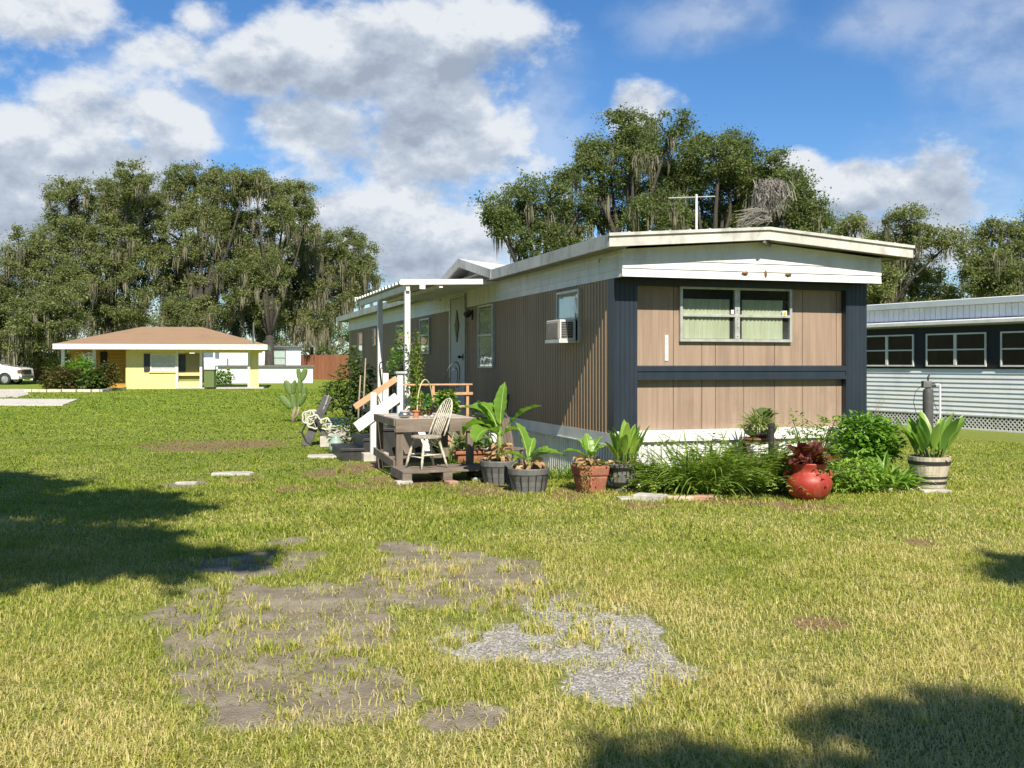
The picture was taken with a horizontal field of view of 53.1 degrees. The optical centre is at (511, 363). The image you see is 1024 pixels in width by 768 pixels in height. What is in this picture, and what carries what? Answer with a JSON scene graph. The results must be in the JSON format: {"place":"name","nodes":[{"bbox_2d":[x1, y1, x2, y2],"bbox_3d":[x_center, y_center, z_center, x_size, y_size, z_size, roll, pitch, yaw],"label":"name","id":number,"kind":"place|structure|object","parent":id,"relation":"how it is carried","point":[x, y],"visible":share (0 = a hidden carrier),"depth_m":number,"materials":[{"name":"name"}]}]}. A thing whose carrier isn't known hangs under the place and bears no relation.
{"place":"outdoors","nodes":[
{"label":"outdoors","id":0,"kind":"place"},
{"bbox_2d":[0,389,27,396],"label":"driveway","id":1,"kind":"structure","parent":0,"point":[11,392],"depth_m":51.08,"materials":[{"name":"concrete"}]},
{"bbox_2d":[0,399,77,405],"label":"driveway","id":2,"kind":"structure","parent":0,"point":[34,402],"depth_m":38.51,"materials":[{"name":"concrete"}]},
{"bbox_2d":[33,354,68,380],"bbox_3d":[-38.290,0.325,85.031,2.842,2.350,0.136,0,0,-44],"label":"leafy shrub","id":3,"kind":"object","parent":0,"point":[38,374],"visible":0.13,"depth_m":84.34,"materials":[{"name":"plant"}]},
{"bbox_2d":[53,323,270,388],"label":"yellow house","id":4,"kind":"structure","parent":0,"point":[157,357],"depth_m":60.52,"materials":[{"name":"paint"}]},
{"bbox_2d":[100,352,106,369],"bbox_3d":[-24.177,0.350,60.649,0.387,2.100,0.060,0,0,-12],"label":"front door","id":5,"kind":"structure","parent":4,"relation":"in","point":[103,355],"depth_m":60.62,"materials":[{"name":"wood"}]},
{"bbox_2d":[149,354,176,372],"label":"front window","id":6,"kind":"structure","parent":4,"relation":"in","point":[152,358],"depth_m":60.39,"materials":[{"name":"glass"}]},
{"bbox_2d":[203,369,216,387],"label":"green wheelie bin","id":7,"kind":"object","parent":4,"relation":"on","point":[209,378],"visible":1,"depth_m":60.15,"materials":[{"name":"green plastic"}]},
{"bbox_2d":[0,388,1023,767],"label":"grass","id":8,"kind":"structure","parent":0,"point":[966,558],"depth_m":6.33,"materials":[{"name":"plant"}]},
{"bbox_2d":[0,379,1023,767],"bbox_3d":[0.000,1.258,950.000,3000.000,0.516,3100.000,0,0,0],"label":"ground","id":9,"kind":"structure","parent":0,"point":[600,679],"depth_m":5.97,"materials":[{"name":"plant"}]},
{"bbox_2d":[0,358,34,384],"bbox_3d":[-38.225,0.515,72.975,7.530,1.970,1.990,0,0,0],"label":"car","id":10,"kind":"object","parent":9,"relation":"on","point":[10,373],"visible":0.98,"depth_m":72.05,"materials":[{"name":"paint"}]},
{"bbox_2d":[0,223,98,382],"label":"live oak","id":11,"kind":"object","parent":9,"relation":"on","point":[31,329],"visible":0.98,"depth_m":74.21,"materials":[{"name":"green plant"}]},
{"bbox_2d":[37,363,68,388],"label":"leafy shrub","id":12,"kind":"object","parent":9,"relation":"on","point":[44,382],"visible":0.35,"depth_m":56.24,"materials":[{"name":"green plant"}]},
{"bbox_2d":[24,389,99,391],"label":"flower bed kerb","id":13,"kind":"structure","parent":9,"relation":"on","point":[61,390],"depth_m":53.21,"materials":[{"name":"beige stone"}]},
{"bbox_2d":[46,367,82,388],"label":"leafy shrub","id":14,"kind":"object","parent":9,"relation":"on","point":[66,376],"visible":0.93,"depth_m":55.21,"materials":[{"name":"green plant"}]},
{"bbox_2d":[59,354,95,388],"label":"leafy shrub","id":15,"kind":"object","parent":9,"relation":"on","point":[74,365],"visible":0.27,"depth_m":56.84,"materials":[{"name":"green plant"}]},
{"bbox_2d":[74,368,110,388],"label":"leafy shrub","id":16,"kind":"object","parent":9,"relation":"on","point":[89,380],"visible":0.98,"depth_m":55.24,"materials":[{"name":"green plant"}]},
{"bbox_2d":[25,156,177,335],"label":"live oak","id":17,"kind":"object","parent":9,"relation":"on","point":[121,268],"visible":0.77,"depth_m":78.72,"materials":[{"name":"green plant"}]},
{"bbox_2d":[88,360,122,390],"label":"leafy shrub","id":18,"kind":"object","parent":9,"relation":"on","point":[112,368],"visible":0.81,"depth_m":55.80,"materials":[{"name":"green plant"}]},
{"bbox_2d":[63,306,160,362],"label":"tree","id":19,"kind":"object","parent":9,"relation":"on","point":[90,333],"visible":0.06,"depth_m":97.05,"materials":[{"name":"plant"}]},
{"bbox_2d":[100,387,126,391],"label":"flower bed kerb","id":20,"kind":"structure","parent":9,"relation":"on","point":[108,390],"depth_m":55.55,"materials":[{"name":"concrete"}]},
{"bbox_2d":[175,481,197,484],"bbox_3d":[-4.037,1.487,12.695,0.269,0.042,0.129,0,0,-5],"label":"concrete paver","id":21,"kind":"object","parent":9,"relation":"on","point":[185,482],"visible":0.84,"depth_m":12.64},
{"bbox_2d":[151,304,256,338],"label":"tree","id":22,"kind":"object","parent":9,"relation":"on","point":[241,336],"visible":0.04,"depth_m":98.55,"materials":[{"name":"plant"}]},
{"bbox_2d":[146,160,274,382],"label":"live oak","id":23,"kind":"object","parent":9,"relation":"on","point":[197,305],"visible":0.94,"depth_m":81.35,"materials":[{"name":"green plant"}]},
{"bbox_2d":[216,368,235,384],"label":"leafy shrub","id":24,"kind":"object","parent":9,"relation":"on","point":[225,379],"visible":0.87,"depth_m":71.85,"materials":[{"name":"green plant"}]},
{"bbox_2d":[211,471,253,475],"bbox_3d":[-3.760,1.487,13.786,0.561,0.042,0.276,0,0,-5],"label":"concrete paver","id":25,"kind":"object","parent":9,"relation":"on","point":[238,473],"visible":0.85,"depth_m":13.68,"materials":[{"name":"concrete"}]},
{"bbox_2d":[203,346,313,382],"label":"white house","id":26,"kind":"structure","parent":9,"relation":"on","point":[286,365],"depth_m":79.30,"materials":[{"name":"grey plastic"}]},
{"bbox_2d":[274,350,285,364],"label":"window","id":27,"kind":"structure","parent":26,"relation":"in","point":[279,355],"depth_m":81.20,"materials":[{"name":"white glass"}]},
{"bbox_2d":[221,168,325,364],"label":"live oak","id":28,"kind":"object","parent":9,"relation":"on","point":[269,294],"visible":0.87,"depth_m":82.03,"materials":[{"name":"green plant"}]},
{"bbox_2d":[279,368,307,422],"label":"prickly pear cactus","id":29,"kind":"object","parent":9,"relation":"on","point":[294,403],"visible":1,"depth_m":26.07,"materials":[{"name":"plant"}]},
{"bbox_2d":[255,322,348,354],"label":"tree","id":30,"kind":"object","parent":9,"relation":"on","point":[335,349],"visible":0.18,"depth_m":117.54,"materials":[{"name":"green plant"}]},
{"bbox_2d":[223,223,387,355],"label":"live oak","id":31,"kind":"object","parent":9,"relation":"on","point":[353,273],"visible":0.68,"depth_m":89.69,"materials":[{"name":"green plant"}]},
{"bbox_2d":[301,394,331,445],"bbox_3d":[-3.566,1.050,18.707,0.561,0.959,0.408,0,0,-9],"label":"garden hose reel","id":32,"kind":"object","parent":9,"relation":"on","point":[314,425],"visible":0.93,"depth_m":18.61,"materials":[{"name":"grey plastic"}]},
{"bbox_2d":[307,454,336,458],"bbox_3d":[-2.916,1.487,16.429,0.704,0.042,0.442,0,0,-7],"label":"concrete paver","id":33,"kind":"object","parent":9,"relation":"on","point":[323,456],"visible":0.46,"depth_m":16.24,"materials":[{"name":"concrete"}]},
{"bbox_2d":[301,354,348,379],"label":"wooden fence","id":34,"kind":"object","parent":9,"relation":"on","point":[324,366],"visible":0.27,"depth_m":88.66,"materials":[{"name":"wood"}]},
{"bbox_2d":[320,436,330,446],"bbox_3d":[-3.263,1.405,18.452,0.390,0.190,0.190,0,0,-11],"label":"cinder block","id":35,"kind":"object","parent":9,"relation":"on","point":[323,440],"depth_m":18.34,"materials":[{"name":"concrete"}]},
{"bbox_2d":[328,425,349,435],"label":"cinder block","id":36,"kind":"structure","parent":35,"relation":"on","point":[341,433],"depth_m":18.34,"materials":[{"name":"concrete"}]},
{"bbox_2d":[329,435,342,453],"bbox_3d":[-2.934,1.343,17.059,0.240,0.315,0.240,0,0,0],"label":"ceramic jar","id":37,"kind":"object","parent":9,"relation":"on","point":[335,438],"visible":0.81,"depth_m":16.98,"materials":[{"name":"green ceramic"}]},
{"bbox_2d":[327,417,349,425],"bbox_3d":[-3.418,1.285,20.172,0.450,0.430,0.450,0,0,-6],"label":"storage bin","id":38,"kind":"object","parent":9,"relation":"on","point":[333,419],"visible":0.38,"depth_m":19.96,"materials":[{"name":"blue plastic"}]},
{"bbox_2d":[315,345,376,434],"bbox_3d":[-3.253,0.568,20.347,1.368,1.883,0.863,0,0,0],"label":"leafy shrub","id":39,"kind":"object","parent":9,"relation":"on","point":[353,395],"visible":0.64,"depth_m":20.30,"materials":[{"name":"green plant"}]},
{"bbox_2d":[325,411,369,442],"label":"leafy shrub","id":40,"kind":"object","parent":9,"relation":"on","point":[346,422],"visible":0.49,"depth_m":17.44,"materials":[{"name":"green plant"}]},
{"bbox_2d":[362,358,365,433],"bbox_3d":[-2.798,0.700,19.359,0.086,1.601,0.043,0,0,-11],"label":"garden stake","id":41,"kind":"object","parent":9,"relation":"on","point":[364,388],"visible":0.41,"depth_m":19.35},
{"bbox_2d":[361,452,388,461],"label":"footing block","id":42,"kind":"structure","parent":9,"relation":"on","point":[368,457],"depth_m":15.64,"materials":[{"name":"concrete"}]},
{"bbox_2d":[383,325,415,426],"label":"leafy shrub","id":43,"kind":"object","parent":9,"relation":"on","point":[398,359],"visible":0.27,"depth_m":22.59,"materials":[{"name":"green plant"}]},
{"bbox_2d":[395,480,412,484],"bbox_3d":[-1.344,1.478,12.732,0.200,0.045,0.170,0,0,-18],"label":"brick","id":44,"kind":"object","parent":9,"relation":"on","point":[398,482],"visible":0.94,"depth_m":12.65,"materials":[{"name":"concrete"}]},
{"bbox_2d":[390,463,481,480],"bbox_3d":[-0.896,1.404,13.267,1.220,0.122,0.795,0,0,-18],"label":"wooden pallet","id":45,"kind":"object","parent":44,"relation":"on","point":[440,471],"visible":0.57,"depth_m":13.06,"materials":[{"name":"wood"}]},
{"bbox_2d":[405,398,452,469],"bbox_3d":[-1.040,0.897,13.230,0.568,0.896,0.405,0,0,-38],"label":"windsor chair","id":46,"kind":"object","parent":45,"relation":"on","point":[429,437],"visible":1,"depth_m":13.21,"materials":[{"name":"white paint"}]},
{"bbox_2d":[331,372,496,460],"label":"porch deck","id":47,"kind":"structure","parent":9,"relation":"on","point":[355,448],"depth_m":15.96,"materials":[{"name":"white wood"}]},
{"bbox_2d":[379,362,403,411],"bbox_3d":[-2.103,0.412,18.098,0.470,0.893,0.420,0,0,-35],"label":"bistro chair","id":48,"kind":"object","parent":47,"relation":"on","point":[381,376],"visible":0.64,"depth_m":17.96,"materials":[{"name":"black metal"}]},
{"bbox_2d":[403,331,425,412],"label":"climbing vine","id":49,"kind":"object","parent":47,"relation":"on","point":[415,379],"visible":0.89,"depth_m":16.10,"materials":[{"name":"green plant"}]},
{"bbox_2d":[435,361,459,412],"bbox_3d":[-1.124,0.412,17.231,0.470,0.893,0.420,0,0,36],"label":"bistro chair","id":50,"kind":"object","parent":47,"relation":"on","point":[443,387],"visible":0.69,"depth_m":17.09,"materials":[{"name":"black metal"}]},
{"bbox_2d":[434,388,461,414],"bbox_3d":[-1.004,0.709,16.019,0.463,0.651,0.553,0,0,25],"label":"potted basil","id":51,"kind":"object","parent":47,"relation":"on","point":[450,394],"visible":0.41,"depth_m":15.92,"materials":[{"name":"green plant"}]},
{"bbox_2d":[469,410,487,427],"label":"potted herb","id":52,"kind":"object","parent":47,"relation":"on","point":[479,416],"visible":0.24,"depth_m":16.08,"materials":[{"name":"green plant"}]},
{"bbox_2d":[373,413,475,475],"bbox_3d":[-1.238,1.121,14.224,1.120,0.798,1.537,0,0,-18],"label":"weathered wooden stand","id":53,"kind":"object","parent":9,"relation":"on","point":[457,422],"visible":0.8,"depth_m":13.66,"materials":[{"name":"wood"}]},
{"bbox_2d":[398,410,410,417],"bbox_3d":[-1.418,0.668,13.523,0.170,0.108,0.170,0,0,-36],"label":"metal bowl","id":54,"kind":"object","parent":53,"relation":"on","point":[404,414],"visible":1,"depth_m":13.47,"materials":[{"name":"metal"}]},
{"bbox_2d":[408,379,439,415],"bbox_3d":[-1.196,0.468,14.214,0.416,0.508,0.512,0,0,35],"label":"hanging basket","id":55,"kind":"object","parent":53,"relation":"on","point":[428,410],"visible":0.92,"depth_m":14.13,"materials":[{"name":"plant"}]},
{"bbox_2d":[394,430,461,455],"bbox_3d":[-1.177,1.240,15.768,1.258,0.548,0.255,0,0,-18],"label":"leaning board pile","id":56,"kind":"object","parent":9,"relation":"on","point":[406,448],"visible":0.2,"depth_m":15.68,"materials":[{"name":"wood"}]},
{"bbox_2d":[427,431,464,460],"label":"strap leaf plant","id":57,"kind":"object","parent":9,"relation":"on","point":[450,451],"visible":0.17,"depth_m":15.66,"materials":[{"name":"plant"}]},
{"bbox_2d":[427,450,465,463],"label":"weedy grass clump","id":58,"kind":"object","parent":9,"relation":"on","point":[452,460],"visible":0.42,"depth_m":15.18,"materials":[{"name":"green plant"}]},
{"bbox_2d":[448,433,496,463],"bbox_3d":[-0.555,1.266,15.362,0.988,0.467,0.597,0,0,-18],"label":"terracotta trough","id":59,"kind":"object","parent":9,"relation":"on","point":[483,443],"visible":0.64,"depth_m":15.26,"materials":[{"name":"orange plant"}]},
{"bbox_2d":[461,382,541,483],"bbox_3d":[-0.157,0.865,12.884,0.904,1.270,0.708,0,0,-22],"label":"banana plant","id":60,"kind":"object","parent":9,"relation":"on","point":[494,469],"visible":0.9,"depth_m":12.79,"materials":[{"name":"green plant"}]},
{"bbox_2d":[501,413,523,463],"bbox_3d":[-0.063,1.101,14.540,0.330,0.799,0.346,0,0,44],"label":"slatted garden seat","id":61,"kind":"object","parent":9,"relation":"on","point":[508,434],"visible":0.34,"depth_m":14.60,"materials":[{"name":"brown wood"}]},
{"bbox_2d":[499,421,564,493],"bbox_3d":[0.239,1.085,11.956,0.631,0.829,0.494,0,0,-38],"label":"banana plant","id":62,"kind":"object","parent":9,"relation":"on","point":[526,476],"visible":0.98,"depth_m":11.83,"materials":[{"name":"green plant"}]},
{"bbox_2d":[467,167,609,262],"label":"live oak","id":63,"kind":"object","parent":9,"relation":"on","point":[553,225],"visible":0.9,"depth_m":47.10,"materials":[{"name":"green plant"}]},
{"bbox_2d":[545,463,573,478],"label":"weedy grass clump","id":64,"kind":"object","parent":9,"relation":"on","point":[568,473],"visible":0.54,"depth_m":13.28,"materials":[{"name":"green plant"}]},
{"bbox_2d":[562,433,610,492],"bbox_3d":[0.857,1.161,11.927,0.543,0.686,0.441,0,0,-14],"label":"terracotta planter","id":65,"kind":"object","parent":9,"relation":"on","point":[589,475],"visible":0.99,"depth_m":11.82,"materials":[{"name":"ceramic"}]},
{"bbox_2d":[336,227,914,487],"bbox_3d":[-0.291,-0.170,22.927,4.182,3.380,22.324,0,0,-18],"label":"mobile home","id":66,"kind":"object","parent":9,"relation":"on","point":[712,332],"visible":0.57,"depth_m":12.98,"materials":[{"name":"beige metal"}]},
{"bbox_2d":[357,332,363,357],"bbox_3d":[-4.416,-0.530,29.838,0.058,0.740,0.850,0,0,-18],"label":"window","id":67,"kind":"structure","parent":66,"relation":"in","point":[360,336],"depth_m":29.82,"materials":[{"name":"glass"}]},
{"bbox_2d":[372,328,376,345],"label":"window","id":68,"kind":"structure","parent":66,"relation":"in","point":[374,331],"depth_m":27.61,"materials":[{"name":"metal"}]},
{"bbox_2d":[396,324,403,355],"bbox_3d":[-2.635,-0.550,24.266,0.058,0.740,0.950,0,0,-18],"label":"window","id":69,"kind":"structure","parent":66,"relation":"in","point":[397,326],"depth_m":24.48,"materials":[{"name":"glass"}]},
{"bbox_2d":[419,318,430,353],"bbox_3d":[-1.857,-0.580,21.811,0.058,0.760,0.900,0,0,-18],"label":"window","id":70,"kind":"structure","parent":66,"relation":"in","point":[424,326],"depth_m":21.80,"materials":[{"name":"glass"}]},
{"bbox_2d":[355,279,498,411],"bbox_3d":[-1.689,-0.273,18.686,1.640,2.225,4.616,0,0,-18],"label":"porch awning","id":71,"kind":"object","parent":66,"relation":"attached to","point":[406,291],"visible":0.78,"depth_m":17.48,"materials":[{"name":"white paint"}]},
{"bbox_2d":[449,293,466,408],"bbox_3d":[-1.048,-0.230,19.156,0.132,2.100,1.190,0,0,-18],"label":"door","id":72,"kind":"structure","parent":66,"relation":"in","point":[457,303],"depth_m":19.10,"materials":[{"name":"paint"}]},
{"bbox_2d":[478,303,494,367],"bbox_3d":[-0.442,-0.460,17.382,0.058,1.080,0.900,0,0,-18],"label":"window","id":73,"kind":"structure","parent":66,"relation":"in","point":[486,317],"depth_m":17.37,"materials":[{"name":"glass"}]},
{"bbox_2d":[545,317,577,342],"bbox_3d":[0.636,-0.438,13.595,0.281,0.335,0.770,0,0,-18],"label":"window air conditioner","id":74,"kind":"object","parent":66,"relation":"attached to","point":[562,330],"depth_m":13.29,"materials":[{"name":"white metal"}]},
{"bbox_2d":[556,288,581,343],"bbox_3d":[0.754,-0.620,13.644,0.050,0.700,0.850,0,0,-18],"label":"window","id":75,"kind":"structure","parent":66,"relation":"in","point":[568,303],"depth_m":13.53,"materials":[{"name":"glass"}]},
{"bbox_2d":[669,194,714,228],"bbox_3d":[2.786,-2.090,15.907,0.806,1.080,0.472,0,0,-18],"label":"tv antenna","id":76,"kind":"object","parent":66,"relation":"on","point":[696,210],"visible":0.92,"depth_m":15.91,"materials":[{"name":"white paint"}]},
{"bbox_2d":[679,287,791,341],"bbox_3d":[2.813,-0.613,12.822,1.580,0.685,0.065,0,0,-18],"label":"window","id":77,"kind":"structure","parent":66,"relation":"in","point":[706,314],"depth_m":12.81,"materials":[{"name":"glass"}]},
{"bbox_2d":[604,420,648,490],"bbox_3d":[1.315,1.081,12.039,0.534,0.838,0.494,0,0,-24],"label":"urn planter","id":78,"kind":"object","parent":9,"relation":"on","point":[628,439],"visible":0.77,"depth_m":11.91,"materials":[{"name":"grey plastic"}]},
{"bbox_2d":[545,100,712,236],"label":"live oak","id":79,"kind":"object","parent":9,"relation":"on","point":[639,150],"visible":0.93,"depth_m":48.04,"materials":[{"name":"green plant"}]},
{"bbox_2d":[633,492,667,501],"bbox_3d":[1.514,1.470,11.211,0.340,0.080,0.200,0,0,26],"label":"edging stone","id":80,"kind":"object","parent":9,"relation":"on","point":[650,496],"visible":0.71,"depth_m":11.14,"materials":[{"name":"stone"}]},
{"bbox_2d":[607,452,718,494],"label":"sword fern","id":81,"kind":"object","parent":9,"relation":"on","point":[642,481],"visible":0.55,"depth_m":11.71,"materials":[{"name":"green plant"}]},
{"bbox_2d":[667,495,693,500],"bbox_3d":[1.828,1.480,11.223,0.320,0.060,0.120,0,0,6],"label":"edging stone","id":82,"kind":"object","parent":9,"relation":"on","point":[678,497],"visible":0.42,"depth_m":11.17,"materials":[{"name":"stone"}]},
{"bbox_2d":[617,429,793,501],"bbox_3d":[2.256,1.169,11.772,2.173,0.856,1.996,0,0,0],"label":"sword fern","id":83,"kind":"object","parent":9,"relation":"on","point":[685,487],"visible":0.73,"depth_m":11.55,"materials":[{"name":"green plant"}]},
{"bbox_2d":[692,495,722,499],"bbox_3d":[2.145,1.480,11.275,0.340,0.060,0.120,0,0,-3],"label":"edging stone","id":84,"kind":"object","parent":9,"relation":"on","point":[701,497],"visible":0.67,"depth_m":11.22,"materials":[{"name":"stone"}]},
{"bbox_2d":[665,123,770,229],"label":"live oak","id":85,"kind":"object","parent":9,"relation":"on","point":[741,152],"visible":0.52,"depth_m":50.26,"materials":[{"name":"green plant"}]},
{"bbox_2d":[647,424,848,500],"bbox_3d":[2.655,1.103,11.794,2.339,0.839,2.126,0,0,0],"label":"sword fern","id":86,"kind":"object","parent":9,"relation":"on","point":[766,464],"visible":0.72,"depth_m":11.50,"materials":[{"name":"green plant"}]},
{"bbox_2d":[734,407,780,488],"bbox_3d":[2.964,1.001,12.233,0.645,0.998,0.679,0,0,0],"label":"bowl planter","id":87,"kind":"object","parent":9,"relation":"on","point":[762,420],"visible":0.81,"depth_m":12.15,"materials":[{"name":"green plastic"}]},
{"bbox_2d":[767,423,774,489],"bbox_3d":[3.012,1.093,11.900,0.090,0.815,0.090,0,0,0],"label":"black pipe","id":88,"kind":"object","parent":9,"relation":"on","point":[770,426],"visible":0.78,"depth_m":11.87,"materials":[{"name":"plastic"}]},
{"bbox_2d":[711,440,841,495],"bbox_3d":[2.993,1.199,12.032,1.651,0.629,1.594,0,0,0],"label":"sword fern","id":89,"kind":"object","parent":9,"relation":"on","point":[770,470],"visible":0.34,"depth_m":11.59,"materials":[{"name":"green plant"}]},
{"bbox_2d":[724,145,843,233],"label":"live oak","id":90,"kind":"object","parent":9,"relation":"on","point":[809,219],"visible":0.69,"depth_m":48.73,"materials":[{"name":"green plant"}]},
{"bbox_2d":[734,177,796,227],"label":"dead branch mass","id":91,"kind":"object","parent":90,"relation":"hanging from","point":[771,191],"visible":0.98,"depth_m":45.80,"materials":[{"name":"plant"}]},
{"bbox_2d":[741,446,845,494],"bbox_3d":[3.220,1.245,12.089,1.614,0.615,1.575,0,0,0],"label":"sword fern","id":92,"kind":"object","parent":9,"relation":"on","point":[782,482],"visible":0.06,"depth_m":11.80,"materials":[{"name":"green plant"}]},
{"bbox_2d":[780,408,843,464],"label":"leafy shrub","id":93,"kind":"object","parent":9,"relation":"on","point":[827,437],"visible":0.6,"depth_m":12.39,"materials":[{"name":"green plant"}]},
{"bbox_2d":[782,440,842,500],"bbox_3d":[3.307,1.176,11.280,0.661,0.649,0.623,0,0,20],"label":"red clay pot","id":94,"kind":"object","parent":9,"relation":"on","point":[814,483],"visible":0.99,"depth_m":11.13,"materials":[{"name":"ceramic"}]},
{"bbox_2d":[825,448,900,494],"bbox_3d":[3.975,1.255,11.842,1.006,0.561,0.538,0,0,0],"label":"leafy shrub","id":95,"kind":"object","parent":9,"relation":"on","point":[863,471],"visible":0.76,"depth_m":11.78,"materials":[{"name":"green plant"}]},
{"bbox_2d":[830,409,907,475],"bbox_3d":[4.484,1.043,12.864,0.987,0.948,0.808,0,0,0],"label":"leafy shrub","id":96,"kind":"object","parent":9,"relation":"on","point":[873,438],"visible":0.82,"depth_m":12.74,"materials":[{"name":"green plant"}]},
{"bbox_2d":[838,450,938,490],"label":"strap leaf plant","id":97,"kind":"object","parent":9,"relation":"on","point":[906,478],"visible":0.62,"depth_m":12.01,"materials":[{"name":"plant"}]},
{"bbox_2d":[824,199,984,304],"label":"live oak","id":98,"kind":"object","parent":9,"relation":"on","point":[892,288],"visible":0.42,"depth_m":60.40,"materials":[{"name":"green plant"}]},
{"bbox_2d":[913,375,940,430],"bbox_3d":[8.611,0.865,21.239,0.579,1.269,0.210,0,0,0],"label":"water treatment tank","id":99,"kind":"object","parent":9,"relation":"on","point":[928,395],"visible":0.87,"depth_m":21.17,"materials":[{"name":"grey plastic"}]},
{"bbox_2d":[896,411,966,487],"bbox_3d":[5.016,1.018,12.255,0.789,0.904,0.746,0,0,44],"label":"half barrel planter","id":100,"kind":"object","parent":9,"relation":"on","point":[921,435],"visible":0.94,"depth_m":12.10,"materials":[{"name":"beige wood"}]},
{"bbox_2d":[917,488,951,493],"bbox_3d":[4.914,1.488,11.913,0.340,0.045,0.180,0,0,-6],"label":"edging stone","id":101,"kind":"object","parent":9,"relation":"on","point":[934,490],"visible":0.7,"depth_m":11.83,"materials":[{"name":"stone"}]},
{"bbox_2d":[867,295,1023,432],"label":"white neighbour home","id":102,"kind":"object","parent":9,"relation":"on","point":[967,354],"visible":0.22,"depth_m":23.59,"materials":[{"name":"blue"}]},
{"bbox_2d":[867,334,913,365],"bbox_3d":[9.248,-0.315,25.267,0.038,0.770,1.620,0,0,-28],"label":"window","id":103,"kind":"structure","parent":102,"relation":"in","point":[886,350],"depth_m":25.23,"materials":[{"name":"white paint"}]},
{"bbox_2d":[926,332,986,366],"bbox_3d":[10.177,-0.315,23.522,0.038,0.770,1.620,0,0,-28],"label":"window","id":104,"kind":"structure","parent":102,"relation":"in","point":[954,349],"depth_m":23.49,"materials":[{"name":"white paint"}]},
{"bbox_2d":[1000,331,1023,366],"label":"window","id":105,"kind":"structure","parent":102,"relation":"in","point":[1001,348],"depth_m":22.34,"materials":[{"name":"white paint"}]},
{"bbox_2d":[910,199,1023,300],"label":"live oak","id":106,"kind":"object","parent":9,"relation":"on","point":[989,270],"visible":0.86,"depth_m":59.47,"materials":[{"name":"green plant"}]},
{"bbox_2d":[0,0,1023,358],"label":"sky","id":107,"kind":"structure","parent":0,"point":[400,112],"materials":[{"name":"blue"}]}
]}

